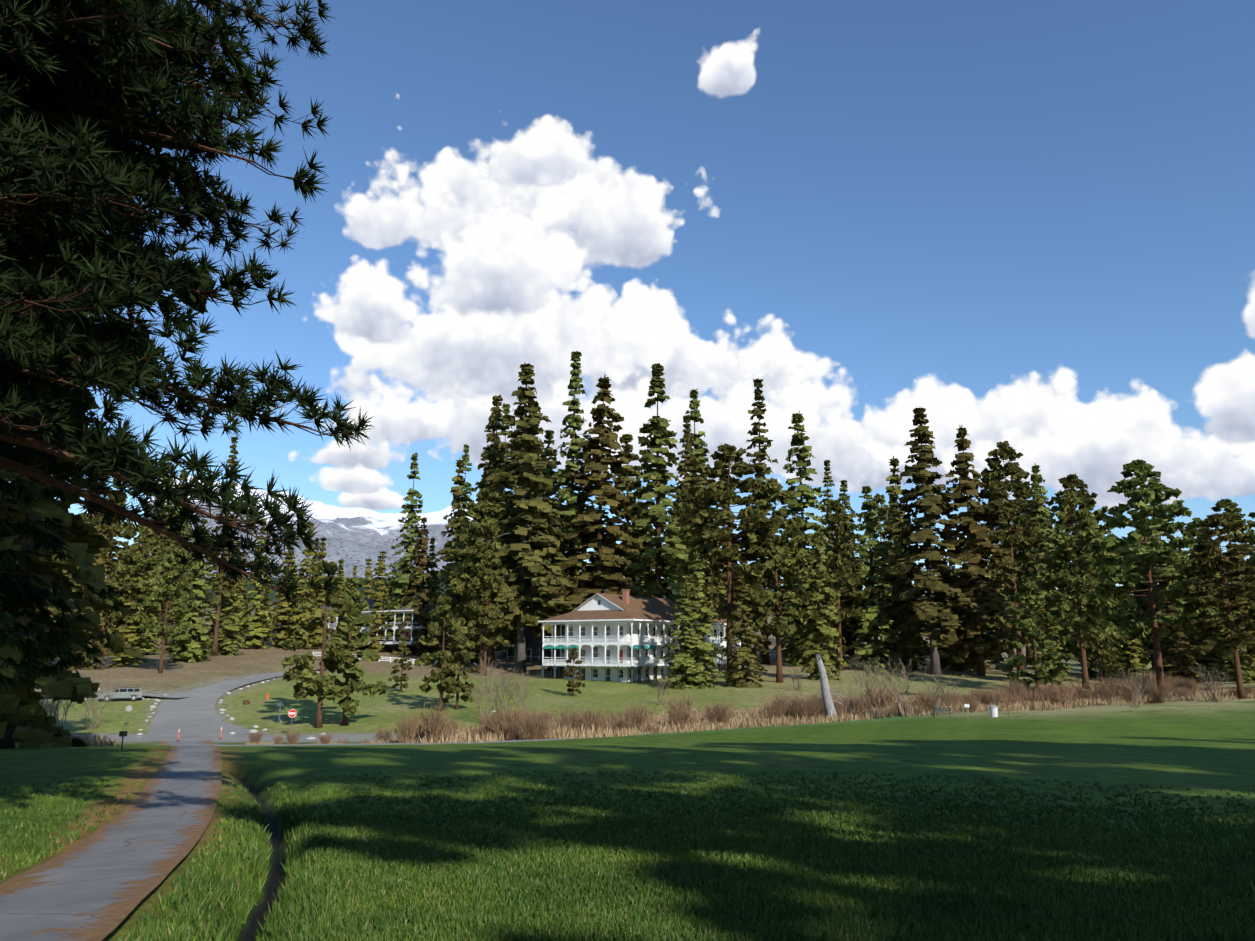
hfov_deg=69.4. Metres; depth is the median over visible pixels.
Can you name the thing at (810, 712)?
red brush
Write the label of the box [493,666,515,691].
brush shrub
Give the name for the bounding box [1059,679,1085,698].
red brush
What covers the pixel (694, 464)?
fir tree
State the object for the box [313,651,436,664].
white fence
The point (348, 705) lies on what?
pine tree
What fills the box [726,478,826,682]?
pine tree
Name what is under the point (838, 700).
red brush
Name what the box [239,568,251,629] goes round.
fir tree
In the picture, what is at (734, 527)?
fir tree
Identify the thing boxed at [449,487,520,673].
pine tree
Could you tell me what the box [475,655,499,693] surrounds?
brush shrub
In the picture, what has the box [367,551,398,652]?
cedar tree
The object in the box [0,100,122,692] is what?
cedar tree
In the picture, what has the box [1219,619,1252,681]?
fir tree
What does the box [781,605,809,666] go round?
fir tree
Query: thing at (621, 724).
red brush
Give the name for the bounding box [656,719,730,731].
brush reed
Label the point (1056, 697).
red brush
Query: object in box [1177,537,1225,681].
fir tree
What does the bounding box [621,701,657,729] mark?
red brush
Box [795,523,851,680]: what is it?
fir tree
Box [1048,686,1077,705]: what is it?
red brush
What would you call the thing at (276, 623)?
fir tree
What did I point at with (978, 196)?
sky
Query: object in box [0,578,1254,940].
ground
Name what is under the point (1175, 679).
red brush
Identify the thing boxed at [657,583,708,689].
fir tree
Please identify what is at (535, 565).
fir tree
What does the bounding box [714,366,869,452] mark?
cloud
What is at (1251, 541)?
pine tree
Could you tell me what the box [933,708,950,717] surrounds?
bench
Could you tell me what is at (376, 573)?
fir tree
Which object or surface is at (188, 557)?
fir tree
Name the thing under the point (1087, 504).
fir tree
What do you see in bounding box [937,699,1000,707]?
brush reed
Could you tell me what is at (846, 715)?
brush reed
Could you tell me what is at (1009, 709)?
brush reed
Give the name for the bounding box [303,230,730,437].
cloud
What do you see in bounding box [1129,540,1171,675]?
fir tree
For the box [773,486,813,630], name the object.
fir tree
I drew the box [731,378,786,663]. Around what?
spire tree
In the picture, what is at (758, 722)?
brush reed
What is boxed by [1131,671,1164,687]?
red brush
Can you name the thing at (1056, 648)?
cedar tree
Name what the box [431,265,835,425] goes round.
cloud
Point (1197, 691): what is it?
brush reed
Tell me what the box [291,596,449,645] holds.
hotel
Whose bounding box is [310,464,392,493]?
cloud
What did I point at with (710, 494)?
pine tree
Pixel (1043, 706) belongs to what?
brush reed
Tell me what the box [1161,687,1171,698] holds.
red brush
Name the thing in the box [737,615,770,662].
pine tree
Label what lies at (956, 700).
red brush
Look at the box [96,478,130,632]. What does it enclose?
fir tree
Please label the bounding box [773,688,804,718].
red brush
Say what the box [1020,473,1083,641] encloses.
fir tree
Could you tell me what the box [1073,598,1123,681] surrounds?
tree
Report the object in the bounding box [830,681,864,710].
brush shrub
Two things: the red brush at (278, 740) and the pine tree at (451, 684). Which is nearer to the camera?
the red brush at (278, 740)
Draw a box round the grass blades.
[0,769,1254,940]
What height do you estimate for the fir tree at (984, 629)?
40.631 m
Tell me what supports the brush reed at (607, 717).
on the ground
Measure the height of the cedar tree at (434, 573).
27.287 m
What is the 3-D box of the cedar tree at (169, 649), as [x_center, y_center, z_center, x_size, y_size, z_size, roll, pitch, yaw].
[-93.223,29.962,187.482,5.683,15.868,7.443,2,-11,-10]
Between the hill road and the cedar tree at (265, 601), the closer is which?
the hill road
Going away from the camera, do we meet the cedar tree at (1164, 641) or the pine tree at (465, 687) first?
the pine tree at (465, 687)
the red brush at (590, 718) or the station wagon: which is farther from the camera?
the station wagon
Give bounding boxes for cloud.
[271,324,785,480]
[289,438,382,478]
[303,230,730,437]
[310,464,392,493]
[316,280,542,406]
[318,484,404,509]
[325,374,462,465]
[332,255,446,344]
[338,150,577,292]
[397,95,718,234]
[412,208,590,315]
[421,115,617,214]
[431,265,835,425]
[456,141,673,299]
[583,385,944,480]
[664,319,834,401]
[677,368,1187,498]
[698,30,756,97]
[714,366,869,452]
[740,419,959,486]
[852,367,1253,498]
[1094,416,1254,508]
[1194,340,1254,442]
[1243,283,1254,337]
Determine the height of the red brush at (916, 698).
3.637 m
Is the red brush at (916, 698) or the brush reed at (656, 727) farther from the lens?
the red brush at (916, 698)
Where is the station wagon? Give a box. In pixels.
[98,687,142,700]
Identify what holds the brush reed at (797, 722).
on the ground
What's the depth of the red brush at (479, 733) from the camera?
75.91 m
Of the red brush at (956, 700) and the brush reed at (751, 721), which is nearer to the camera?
the brush reed at (751, 721)
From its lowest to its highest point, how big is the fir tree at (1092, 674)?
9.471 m
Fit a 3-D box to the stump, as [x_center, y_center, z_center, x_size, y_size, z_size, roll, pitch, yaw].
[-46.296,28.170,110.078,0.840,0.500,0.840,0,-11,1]
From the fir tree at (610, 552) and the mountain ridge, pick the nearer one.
the fir tree at (610, 552)
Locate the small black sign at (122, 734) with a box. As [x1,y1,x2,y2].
[119,731,127,749]
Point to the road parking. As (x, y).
(166, 696)
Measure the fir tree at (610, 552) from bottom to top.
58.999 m
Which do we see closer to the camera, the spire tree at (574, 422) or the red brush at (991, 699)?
the red brush at (991, 699)
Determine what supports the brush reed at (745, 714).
on the ground
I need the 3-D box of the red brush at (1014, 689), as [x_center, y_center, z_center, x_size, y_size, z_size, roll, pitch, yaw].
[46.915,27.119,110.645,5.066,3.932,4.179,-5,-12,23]
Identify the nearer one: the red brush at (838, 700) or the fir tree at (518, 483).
the red brush at (838, 700)
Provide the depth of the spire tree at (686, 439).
304.70 m
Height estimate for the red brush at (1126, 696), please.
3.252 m
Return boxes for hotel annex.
[538,589,740,683]
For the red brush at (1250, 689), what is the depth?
117.20 m
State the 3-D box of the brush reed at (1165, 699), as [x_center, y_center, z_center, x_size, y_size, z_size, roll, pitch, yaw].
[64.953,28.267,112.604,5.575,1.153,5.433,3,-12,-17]
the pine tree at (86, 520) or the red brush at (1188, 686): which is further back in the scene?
the pine tree at (86, 520)
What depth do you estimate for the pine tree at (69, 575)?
134.45 m
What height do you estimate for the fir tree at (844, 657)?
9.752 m
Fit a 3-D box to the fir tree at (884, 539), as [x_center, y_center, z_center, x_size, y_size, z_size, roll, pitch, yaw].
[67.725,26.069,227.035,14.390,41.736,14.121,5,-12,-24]
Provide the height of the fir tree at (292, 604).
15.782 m
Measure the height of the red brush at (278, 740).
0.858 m
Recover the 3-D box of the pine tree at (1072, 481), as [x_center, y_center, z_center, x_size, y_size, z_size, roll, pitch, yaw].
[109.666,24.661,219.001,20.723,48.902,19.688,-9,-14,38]
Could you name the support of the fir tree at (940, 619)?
on the ground
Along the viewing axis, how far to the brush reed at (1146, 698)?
111.95 m
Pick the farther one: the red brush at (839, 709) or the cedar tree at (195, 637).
the cedar tree at (195, 637)
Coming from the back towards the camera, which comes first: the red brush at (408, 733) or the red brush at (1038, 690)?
the red brush at (1038, 690)
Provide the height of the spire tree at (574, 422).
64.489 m
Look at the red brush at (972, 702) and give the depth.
96.39 m
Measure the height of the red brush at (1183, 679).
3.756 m
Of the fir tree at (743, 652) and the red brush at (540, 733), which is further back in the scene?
the fir tree at (743, 652)
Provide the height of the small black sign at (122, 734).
0.828 m
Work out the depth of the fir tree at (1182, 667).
168.91 m
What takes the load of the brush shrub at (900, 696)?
on the ground
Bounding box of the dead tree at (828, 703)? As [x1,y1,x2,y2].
[816,653,850,719]
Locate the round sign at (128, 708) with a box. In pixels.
[126,705,131,725]
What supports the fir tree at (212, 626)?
on the ground
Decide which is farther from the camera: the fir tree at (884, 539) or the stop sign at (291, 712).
the fir tree at (884, 539)
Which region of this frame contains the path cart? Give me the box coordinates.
[0,740,221,940]
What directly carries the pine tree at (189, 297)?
on the ground
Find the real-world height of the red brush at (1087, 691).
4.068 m
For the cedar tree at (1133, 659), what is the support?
on the ground
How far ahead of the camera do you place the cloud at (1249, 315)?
5220.25 m
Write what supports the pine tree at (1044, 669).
on the ground
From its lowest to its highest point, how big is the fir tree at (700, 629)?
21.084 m
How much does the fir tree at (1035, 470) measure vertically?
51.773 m
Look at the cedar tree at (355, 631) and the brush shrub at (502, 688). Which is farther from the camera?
the cedar tree at (355, 631)
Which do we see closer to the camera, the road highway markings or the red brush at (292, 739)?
the red brush at (292, 739)
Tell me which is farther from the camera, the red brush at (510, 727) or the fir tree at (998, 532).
the fir tree at (998, 532)
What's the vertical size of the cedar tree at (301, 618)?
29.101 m
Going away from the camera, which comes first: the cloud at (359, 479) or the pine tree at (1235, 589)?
the pine tree at (1235, 589)
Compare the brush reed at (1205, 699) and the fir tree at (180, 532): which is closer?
the brush reed at (1205, 699)
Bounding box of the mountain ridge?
[144,476,485,577]
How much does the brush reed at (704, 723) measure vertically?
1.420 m
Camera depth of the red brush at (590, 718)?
79.69 m
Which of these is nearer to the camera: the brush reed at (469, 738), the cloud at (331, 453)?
the brush reed at (469, 738)
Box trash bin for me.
[989,706,997,716]
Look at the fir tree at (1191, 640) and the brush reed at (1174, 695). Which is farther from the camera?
the fir tree at (1191, 640)
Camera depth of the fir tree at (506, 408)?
234.99 m
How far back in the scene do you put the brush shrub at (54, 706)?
64.86 m
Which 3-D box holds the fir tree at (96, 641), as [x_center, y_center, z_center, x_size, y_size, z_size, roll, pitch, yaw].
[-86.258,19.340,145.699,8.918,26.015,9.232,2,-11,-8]
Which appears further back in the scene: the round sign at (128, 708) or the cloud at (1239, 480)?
the cloud at (1239, 480)
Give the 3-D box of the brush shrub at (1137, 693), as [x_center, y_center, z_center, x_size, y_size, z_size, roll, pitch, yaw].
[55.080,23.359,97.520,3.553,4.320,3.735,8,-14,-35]
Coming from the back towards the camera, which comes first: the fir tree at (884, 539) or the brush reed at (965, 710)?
the fir tree at (884, 539)
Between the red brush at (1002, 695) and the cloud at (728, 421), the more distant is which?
the cloud at (728, 421)
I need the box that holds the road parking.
[42,694,186,697]
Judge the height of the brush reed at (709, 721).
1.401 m
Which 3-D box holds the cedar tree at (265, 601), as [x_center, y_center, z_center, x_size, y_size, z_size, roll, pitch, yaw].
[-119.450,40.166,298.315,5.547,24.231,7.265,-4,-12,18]
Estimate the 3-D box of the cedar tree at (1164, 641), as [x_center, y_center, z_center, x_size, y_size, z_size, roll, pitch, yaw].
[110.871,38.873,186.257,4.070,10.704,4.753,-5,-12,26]
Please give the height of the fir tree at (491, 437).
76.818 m
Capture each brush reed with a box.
[16,731,116,745]
[71,733,118,745]
[245,741,274,744]
[312,741,347,743]
[362,736,421,743]
[407,729,503,743]
[446,724,493,733]
[505,726,603,740]
[525,723,633,738]
[569,714,633,725]
[602,727,659,736]
[611,720,702,733]
[613,720,683,733]
[615,715,669,724]
[629,721,708,733]
[652,709,709,721]
[656,716,756,730]
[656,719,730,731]
[657,722,718,731]
[658,721,732,731]
[666,725,729,732]
[694,715,766,727]
[717,714,782,728]
[720,720,774,728]
[727,716,788,727]
[729,709,762,718]
[730,715,813,728]
[734,708,766,717]
[735,712,827,725]
[746,705,806,714]
[772,715,841,725]
[792,709,873,718]
[802,712,875,723]
[845,708,864,718]
[847,702,890,713]
[866,706,941,718]
[868,705,953,717]
[913,702,987,708]
[920,705,981,712]
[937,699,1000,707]
[942,704,1000,712]
[978,705,1028,710]
[983,702,1033,709]
[1008,699,1080,709]
[1071,699,1121,705]
[1073,695,1124,705]
[1084,698,1142,704]
[1109,695,1167,702]
[1139,695,1180,702]
[1140,690,1209,698]
[1171,689,1225,694]
[1174,694,1239,701]
[1190,688,1253,697]
[1198,690,1254,698]
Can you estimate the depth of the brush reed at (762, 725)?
87.88 m
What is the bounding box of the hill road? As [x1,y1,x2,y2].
[145,669,324,738]
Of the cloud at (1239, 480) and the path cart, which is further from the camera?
the cloud at (1239, 480)
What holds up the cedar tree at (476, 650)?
on the ground
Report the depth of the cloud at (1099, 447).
6077.81 m
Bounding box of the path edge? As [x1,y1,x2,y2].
[188,737,595,745]
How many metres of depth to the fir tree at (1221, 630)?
246.03 m
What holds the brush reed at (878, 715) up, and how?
on the ground
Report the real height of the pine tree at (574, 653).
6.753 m
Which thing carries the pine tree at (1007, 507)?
on the ground
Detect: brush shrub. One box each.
[21,670,84,729]
[43,696,75,726]
[70,684,120,728]
[467,676,506,722]
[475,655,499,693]
[475,671,523,715]
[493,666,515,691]
[497,671,545,717]
[649,673,673,704]
[785,666,808,690]
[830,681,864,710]
[845,657,893,712]
[863,657,930,716]
[916,670,964,715]
[1113,668,1158,706]
[1191,663,1229,701]
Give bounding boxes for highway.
[79,677,1129,741]
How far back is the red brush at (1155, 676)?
133.50 m
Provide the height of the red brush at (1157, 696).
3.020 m
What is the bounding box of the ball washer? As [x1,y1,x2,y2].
[1004,699,1010,715]
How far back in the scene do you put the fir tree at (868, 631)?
180.02 m
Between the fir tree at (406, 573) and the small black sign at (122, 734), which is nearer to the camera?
the small black sign at (122, 734)
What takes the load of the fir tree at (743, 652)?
on the ground
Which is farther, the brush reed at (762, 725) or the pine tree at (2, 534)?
the brush reed at (762, 725)
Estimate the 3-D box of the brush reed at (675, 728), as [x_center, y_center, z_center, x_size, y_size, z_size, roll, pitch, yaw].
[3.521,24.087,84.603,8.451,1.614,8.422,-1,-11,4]
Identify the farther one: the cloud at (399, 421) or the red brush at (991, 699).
the cloud at (399, 421)
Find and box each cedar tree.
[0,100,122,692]
[103,550,152,667]
[133,563,167,654]
[160,578,182,653]
[176,560,215,661]
[226,554,248,646]
[233,518,279,648]
[255,556,271,627]
[261,539,298,647]
[277,565,299,628]
[285,523,322,648]
[304,537,336,648]
[334,559,345,599]
[348,566,360,650]
[360,559,376,647]
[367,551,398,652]
[424,536,440,652]
[433,570,442,605]
[457,572,484,662]
[495,620,515,656]
[897,582,929,670]
[938,606,960,666]
[938,650,945,664]
[1024,590,1064,676]
[1045,625,1072,680]
[1091,622,1132,682]
[1119,598,1149,679]
[1162,637,1171,673]
[1168,581,1190,671]
[1191,593,1234,682]
[1220,562,1254,680]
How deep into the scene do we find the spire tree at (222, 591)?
181.12 m
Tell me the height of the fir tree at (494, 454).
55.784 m
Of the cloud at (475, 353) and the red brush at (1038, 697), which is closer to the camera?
the red brush at (1038, 697)
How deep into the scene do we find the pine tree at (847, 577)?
178.37 m
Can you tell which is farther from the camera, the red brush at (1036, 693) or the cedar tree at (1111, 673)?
the cedar tree at (1111, 673)
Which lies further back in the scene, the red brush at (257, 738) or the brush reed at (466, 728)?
the brush reed at (466, 728)
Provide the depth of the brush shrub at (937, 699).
89.23 m
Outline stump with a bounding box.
[243,700,249,704]
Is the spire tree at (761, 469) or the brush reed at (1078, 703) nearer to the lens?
the brush reed at (1078, 703)
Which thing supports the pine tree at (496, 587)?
on the ground
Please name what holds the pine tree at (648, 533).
on the ground
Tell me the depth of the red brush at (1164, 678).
134.50 m
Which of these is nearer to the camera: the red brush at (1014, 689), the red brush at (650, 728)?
the red brush at (650, 728)
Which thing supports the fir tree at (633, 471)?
on the ground
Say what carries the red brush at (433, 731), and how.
on the ground
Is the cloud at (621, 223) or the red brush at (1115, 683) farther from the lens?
the cloud at (621, 223)
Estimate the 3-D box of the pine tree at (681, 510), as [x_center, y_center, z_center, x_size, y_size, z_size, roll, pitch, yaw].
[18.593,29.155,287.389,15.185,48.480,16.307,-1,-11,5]
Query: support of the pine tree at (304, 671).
on the ground
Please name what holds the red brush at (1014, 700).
on the ground
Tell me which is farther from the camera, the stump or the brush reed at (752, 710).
the stump
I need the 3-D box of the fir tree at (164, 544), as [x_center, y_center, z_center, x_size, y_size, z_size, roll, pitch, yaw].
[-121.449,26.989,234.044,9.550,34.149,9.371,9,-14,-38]
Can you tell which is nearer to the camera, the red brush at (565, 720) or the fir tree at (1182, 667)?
the red brush at (565, 720)
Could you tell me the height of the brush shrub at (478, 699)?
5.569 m
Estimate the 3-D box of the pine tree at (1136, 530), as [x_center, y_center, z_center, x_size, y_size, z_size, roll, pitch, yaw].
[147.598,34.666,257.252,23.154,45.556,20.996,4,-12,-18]
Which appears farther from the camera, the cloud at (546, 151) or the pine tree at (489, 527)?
the cloud at (546, 151)
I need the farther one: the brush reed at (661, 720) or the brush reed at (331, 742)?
the brush reed at (661, 720)
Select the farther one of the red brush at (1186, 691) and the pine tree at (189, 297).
the red brush at (1186, 691)
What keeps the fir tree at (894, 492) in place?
on the ground
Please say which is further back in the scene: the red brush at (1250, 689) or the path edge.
the red brush at (1250, 689)
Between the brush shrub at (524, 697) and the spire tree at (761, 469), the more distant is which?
the spire tree at (761, 469)
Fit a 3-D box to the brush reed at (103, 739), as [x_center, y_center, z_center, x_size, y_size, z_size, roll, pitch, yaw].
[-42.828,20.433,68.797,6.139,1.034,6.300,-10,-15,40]
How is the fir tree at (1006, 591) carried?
on the ground
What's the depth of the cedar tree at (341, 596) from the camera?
233.07 m
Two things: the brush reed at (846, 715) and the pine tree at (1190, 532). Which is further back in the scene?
the pine tree at (1190, 532)
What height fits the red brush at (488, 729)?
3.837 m
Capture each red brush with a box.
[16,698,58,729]
[245,730,263,742]
[273,735,283,743]
[284,729,301,743]
[316,731,334,743]
[371,727,394,741]
[390,712,423,742]
[413,719,441,742]
[414,701,459,742]
[435,714,471,741]
[465,724,492,738]
[471,706,523,740]
[488,702,528,740]
[498,708,534,739]
[512,705,560,739]
[523,707,555,736]
[549,704,583,731]
[574,701,614,733]
[575,709,613,733]
[601,705,636,730]
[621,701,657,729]
[641,722,662,733]
[659,689,708,726]
[699,698,739,723]
[702,700,734,723]
[760,694,791,719]
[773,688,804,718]
[787,688,828,720]
[804,693,822,712]
[804,693,835,717]
[820,694,847,716]
[820,698,848,717]
[840,690,869,714]
[859,680,900,711]
[891,698,912,714]
[908,685,939,706]
[915,691,943,713]
[938,691,964,705]
[960,692,982,711]
[969,684,995,705]
[977,686,1015,706]
[990,688,1017,702]
[992,679,1032,701]
[1005,689,1023,702]
[1006,694,1026,704]
[1011,688,1031,701]
[1024,680,1051,702]
[1025,690,1048,702]
[1027,687,1047,699]
[1041,680,1074,706]
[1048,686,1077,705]
[1056,685,1087,699]
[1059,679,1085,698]
[1070,680,1096,700]
[1088,679,1121,699]
[1089,685,1117,699]
[1094,674,1129,696]
[1115,678,1145,703]
[1122,671,1154,685]
[1124,672,1153,697]
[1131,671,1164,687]
[1139,680,1169,703]
[1145,671,1171,688]
[1148,671,1169,686]
[1155,675,1184,687]
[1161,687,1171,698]
[1165,684,1174,692]
[1167,676,1194,689]
[1171,679,1201,693]
[1171,686,1193,697]
[1182,678,1203,690]
[1200,680,1223,692]
[1227,684,1245,697]
[1244,684,1254,695]
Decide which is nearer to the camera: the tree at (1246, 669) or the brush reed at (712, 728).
the brush reed at (712, 728)
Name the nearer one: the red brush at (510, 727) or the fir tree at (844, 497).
the red brush at (510, 727)
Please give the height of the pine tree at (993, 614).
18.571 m
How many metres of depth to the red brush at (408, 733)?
67.23 m
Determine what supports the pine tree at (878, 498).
on the ground
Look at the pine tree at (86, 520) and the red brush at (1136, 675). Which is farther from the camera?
the pine tree at (86, 520)
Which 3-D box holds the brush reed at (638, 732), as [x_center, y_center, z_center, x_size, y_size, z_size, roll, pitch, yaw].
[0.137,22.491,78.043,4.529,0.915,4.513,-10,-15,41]
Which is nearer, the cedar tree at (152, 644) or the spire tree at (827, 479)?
the cedar tree at (152, 644)
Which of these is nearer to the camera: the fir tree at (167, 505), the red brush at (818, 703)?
the red brush at (818, 703)
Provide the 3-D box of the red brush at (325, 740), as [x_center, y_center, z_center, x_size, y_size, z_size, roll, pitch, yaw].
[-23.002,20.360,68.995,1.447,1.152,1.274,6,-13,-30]
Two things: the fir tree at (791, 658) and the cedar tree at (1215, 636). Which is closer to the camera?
the cedar tree at (1215, 636)
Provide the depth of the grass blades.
12.86 m
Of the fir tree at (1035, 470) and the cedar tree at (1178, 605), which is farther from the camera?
the fir tree at (1035, 470)
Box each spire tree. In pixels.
[204,436,242,655]
[542,351,603,668]
[632,478,643,531]
[668,415,697,598]
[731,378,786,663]
[818,460,835,626]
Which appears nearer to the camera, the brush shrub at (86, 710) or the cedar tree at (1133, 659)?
the brush shrub at (86, 710)
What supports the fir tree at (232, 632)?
on the ground
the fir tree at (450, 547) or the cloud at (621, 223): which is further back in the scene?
the cloud at (621, 223)
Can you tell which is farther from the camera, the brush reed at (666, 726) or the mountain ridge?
the mountain ridge
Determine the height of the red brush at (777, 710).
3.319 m
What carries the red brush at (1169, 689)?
on the ground
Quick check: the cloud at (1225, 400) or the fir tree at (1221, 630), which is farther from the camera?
the cloud at (1225, 400)
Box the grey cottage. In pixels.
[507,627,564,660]
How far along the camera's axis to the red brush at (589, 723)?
79.29 m
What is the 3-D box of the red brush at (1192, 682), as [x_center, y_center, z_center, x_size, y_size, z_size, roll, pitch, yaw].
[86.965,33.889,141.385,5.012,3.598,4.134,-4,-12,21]
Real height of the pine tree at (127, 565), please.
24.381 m
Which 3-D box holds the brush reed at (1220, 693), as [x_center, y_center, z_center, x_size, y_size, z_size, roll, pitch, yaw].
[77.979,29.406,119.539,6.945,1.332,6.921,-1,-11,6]
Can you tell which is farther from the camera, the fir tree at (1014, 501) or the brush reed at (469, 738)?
the fir tree at (1014, 501)
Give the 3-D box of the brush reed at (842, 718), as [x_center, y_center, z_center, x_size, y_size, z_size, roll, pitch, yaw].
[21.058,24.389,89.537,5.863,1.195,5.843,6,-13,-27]
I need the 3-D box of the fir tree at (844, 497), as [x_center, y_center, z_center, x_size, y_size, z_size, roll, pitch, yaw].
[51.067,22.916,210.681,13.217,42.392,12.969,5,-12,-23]
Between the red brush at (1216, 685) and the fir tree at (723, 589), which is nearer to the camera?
the red brush at (1216, 685)
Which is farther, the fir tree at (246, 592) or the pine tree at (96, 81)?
the fir tree at (246, 592)
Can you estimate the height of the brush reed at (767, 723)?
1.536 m
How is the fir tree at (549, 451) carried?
on the ground
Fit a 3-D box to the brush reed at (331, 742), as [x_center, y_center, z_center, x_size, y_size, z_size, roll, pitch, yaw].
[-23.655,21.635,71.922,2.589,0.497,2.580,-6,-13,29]
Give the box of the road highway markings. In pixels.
[108,736,466,738]
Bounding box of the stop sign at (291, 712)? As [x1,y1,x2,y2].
[288,709,295,729]
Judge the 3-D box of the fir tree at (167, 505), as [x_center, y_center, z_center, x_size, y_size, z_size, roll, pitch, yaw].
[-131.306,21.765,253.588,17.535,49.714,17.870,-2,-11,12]
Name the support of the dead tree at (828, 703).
on the ground
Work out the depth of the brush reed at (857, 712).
95.02 m
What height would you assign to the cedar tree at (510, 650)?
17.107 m
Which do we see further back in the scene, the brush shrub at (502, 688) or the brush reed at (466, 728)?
the brush shrub at (502, 688)
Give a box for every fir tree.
[0,316,141,747]
[58,512,118,669]
[65,575,79,612]
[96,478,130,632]
[136,462,187,635]
[146,510,174,640]
[161,508,193,625]
[162,470,207,625]
[165,519,223,662]
[205,576,239,652]
[206,580,251,655]
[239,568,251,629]
[272,564,290,634]
[279,582,297,637]
[308,538,321,598]
[370,556,389,598]
[385,453,431,653]
[386,565,396,596]
[396,517,441,655]
[417,459,481,661]
[438,444,476,613]
[443,394,518,666]
[464,362,584,672]
[465,415,501,629]
[479,403,518,650]
[479,405,563,635]
[514,430,576,661]
[529,374,657,670]
[602,433,663,595]
[616,363,718,603]
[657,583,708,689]
[668,438,709,600]
[670,388,734,593]
[670,551,728,688]
[674,456,726,652]
[714,489,748,636]
[715,468,747,618]
[716,570,767,687]
[766,410,852,664]
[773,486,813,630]
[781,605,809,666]
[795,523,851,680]
[829,480,871,658]
[829,543,864,659]
[835,640,848,660]
[840,486,913,672]
[862,456,929,665]
[871,407,989,674]
[871,495,915,635]
[934,425,1029,676]
[955,505,1010,658]
[966,655,991,672]
[981,457,1027,658]
[996,490,1070,659]
[1006,462,1032,663]
[1017,463,1080,665]
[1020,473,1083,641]
[1062,558,1096,662]
[1069,500,1140,676]
[1079,651,1098,678]
[1092,524,1149,679]
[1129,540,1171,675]
[1137,503,1219,670]
[1143,535,1168,670]
[1155,640,1171,677]
[1159,601,1205,683]
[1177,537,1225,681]
[1195,520,1225,656]
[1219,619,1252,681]
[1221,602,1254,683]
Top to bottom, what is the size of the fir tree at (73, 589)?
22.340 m
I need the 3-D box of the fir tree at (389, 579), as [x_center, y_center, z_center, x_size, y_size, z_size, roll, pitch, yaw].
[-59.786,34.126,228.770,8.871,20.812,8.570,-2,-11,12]
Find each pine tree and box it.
[0,0,375,607]
[0,4,214,481]
[0,384,91,540]
[16,499,82,622]
[62,512,111,611]
[67,495,144,654]
[106,524,168,666]
[129,518,169,642]
[137,538,196,672]
[280,560,361,727]
[315,577,387,725]
[381,585,404,653]
[388,636,412,691]
[414,595,468,711]
[443,617,478,709]
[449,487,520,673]
[464,550,512,675]
[498,565,533,643]
[564,647,585,695]
[635,524,674,592]
[663,491,702,600]
[675,443,791,683]
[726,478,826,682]
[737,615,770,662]
[803,500,876,670]
[858,493,897,588]
[956,587,995,631]
[957,582,1006,660]
[962,441,1052,676]
[998,581,1074,692]
[1030,491,1135,688]
[1044,473,1124,668]
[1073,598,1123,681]
[1085,459,1223,690]
[1117,517,1168,608]
[1168,526,1224,638]
[1171,513,1254,698]
[1189,498,1254,629]
[1222,512,1254,620]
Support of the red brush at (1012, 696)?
on the ground
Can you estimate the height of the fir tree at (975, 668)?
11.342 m
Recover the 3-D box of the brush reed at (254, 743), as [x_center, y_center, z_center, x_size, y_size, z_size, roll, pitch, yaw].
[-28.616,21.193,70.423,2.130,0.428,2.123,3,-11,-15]
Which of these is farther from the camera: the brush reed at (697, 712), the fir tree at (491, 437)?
the fir tree at (491, 437)
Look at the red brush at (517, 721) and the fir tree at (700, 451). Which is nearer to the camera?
the red brush at (517, 721)
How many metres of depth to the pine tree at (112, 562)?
178.89 m
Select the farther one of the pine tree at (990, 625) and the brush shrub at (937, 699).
the pine tree at (990, 625)
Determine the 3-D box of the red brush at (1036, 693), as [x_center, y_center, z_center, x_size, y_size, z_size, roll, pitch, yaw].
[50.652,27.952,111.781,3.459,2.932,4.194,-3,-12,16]
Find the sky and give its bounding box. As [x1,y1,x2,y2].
[9,0,1254,594]
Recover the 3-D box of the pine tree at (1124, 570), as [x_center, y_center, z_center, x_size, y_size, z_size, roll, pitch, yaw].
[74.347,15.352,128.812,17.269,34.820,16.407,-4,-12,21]
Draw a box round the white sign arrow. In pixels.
[277,701,283,721]

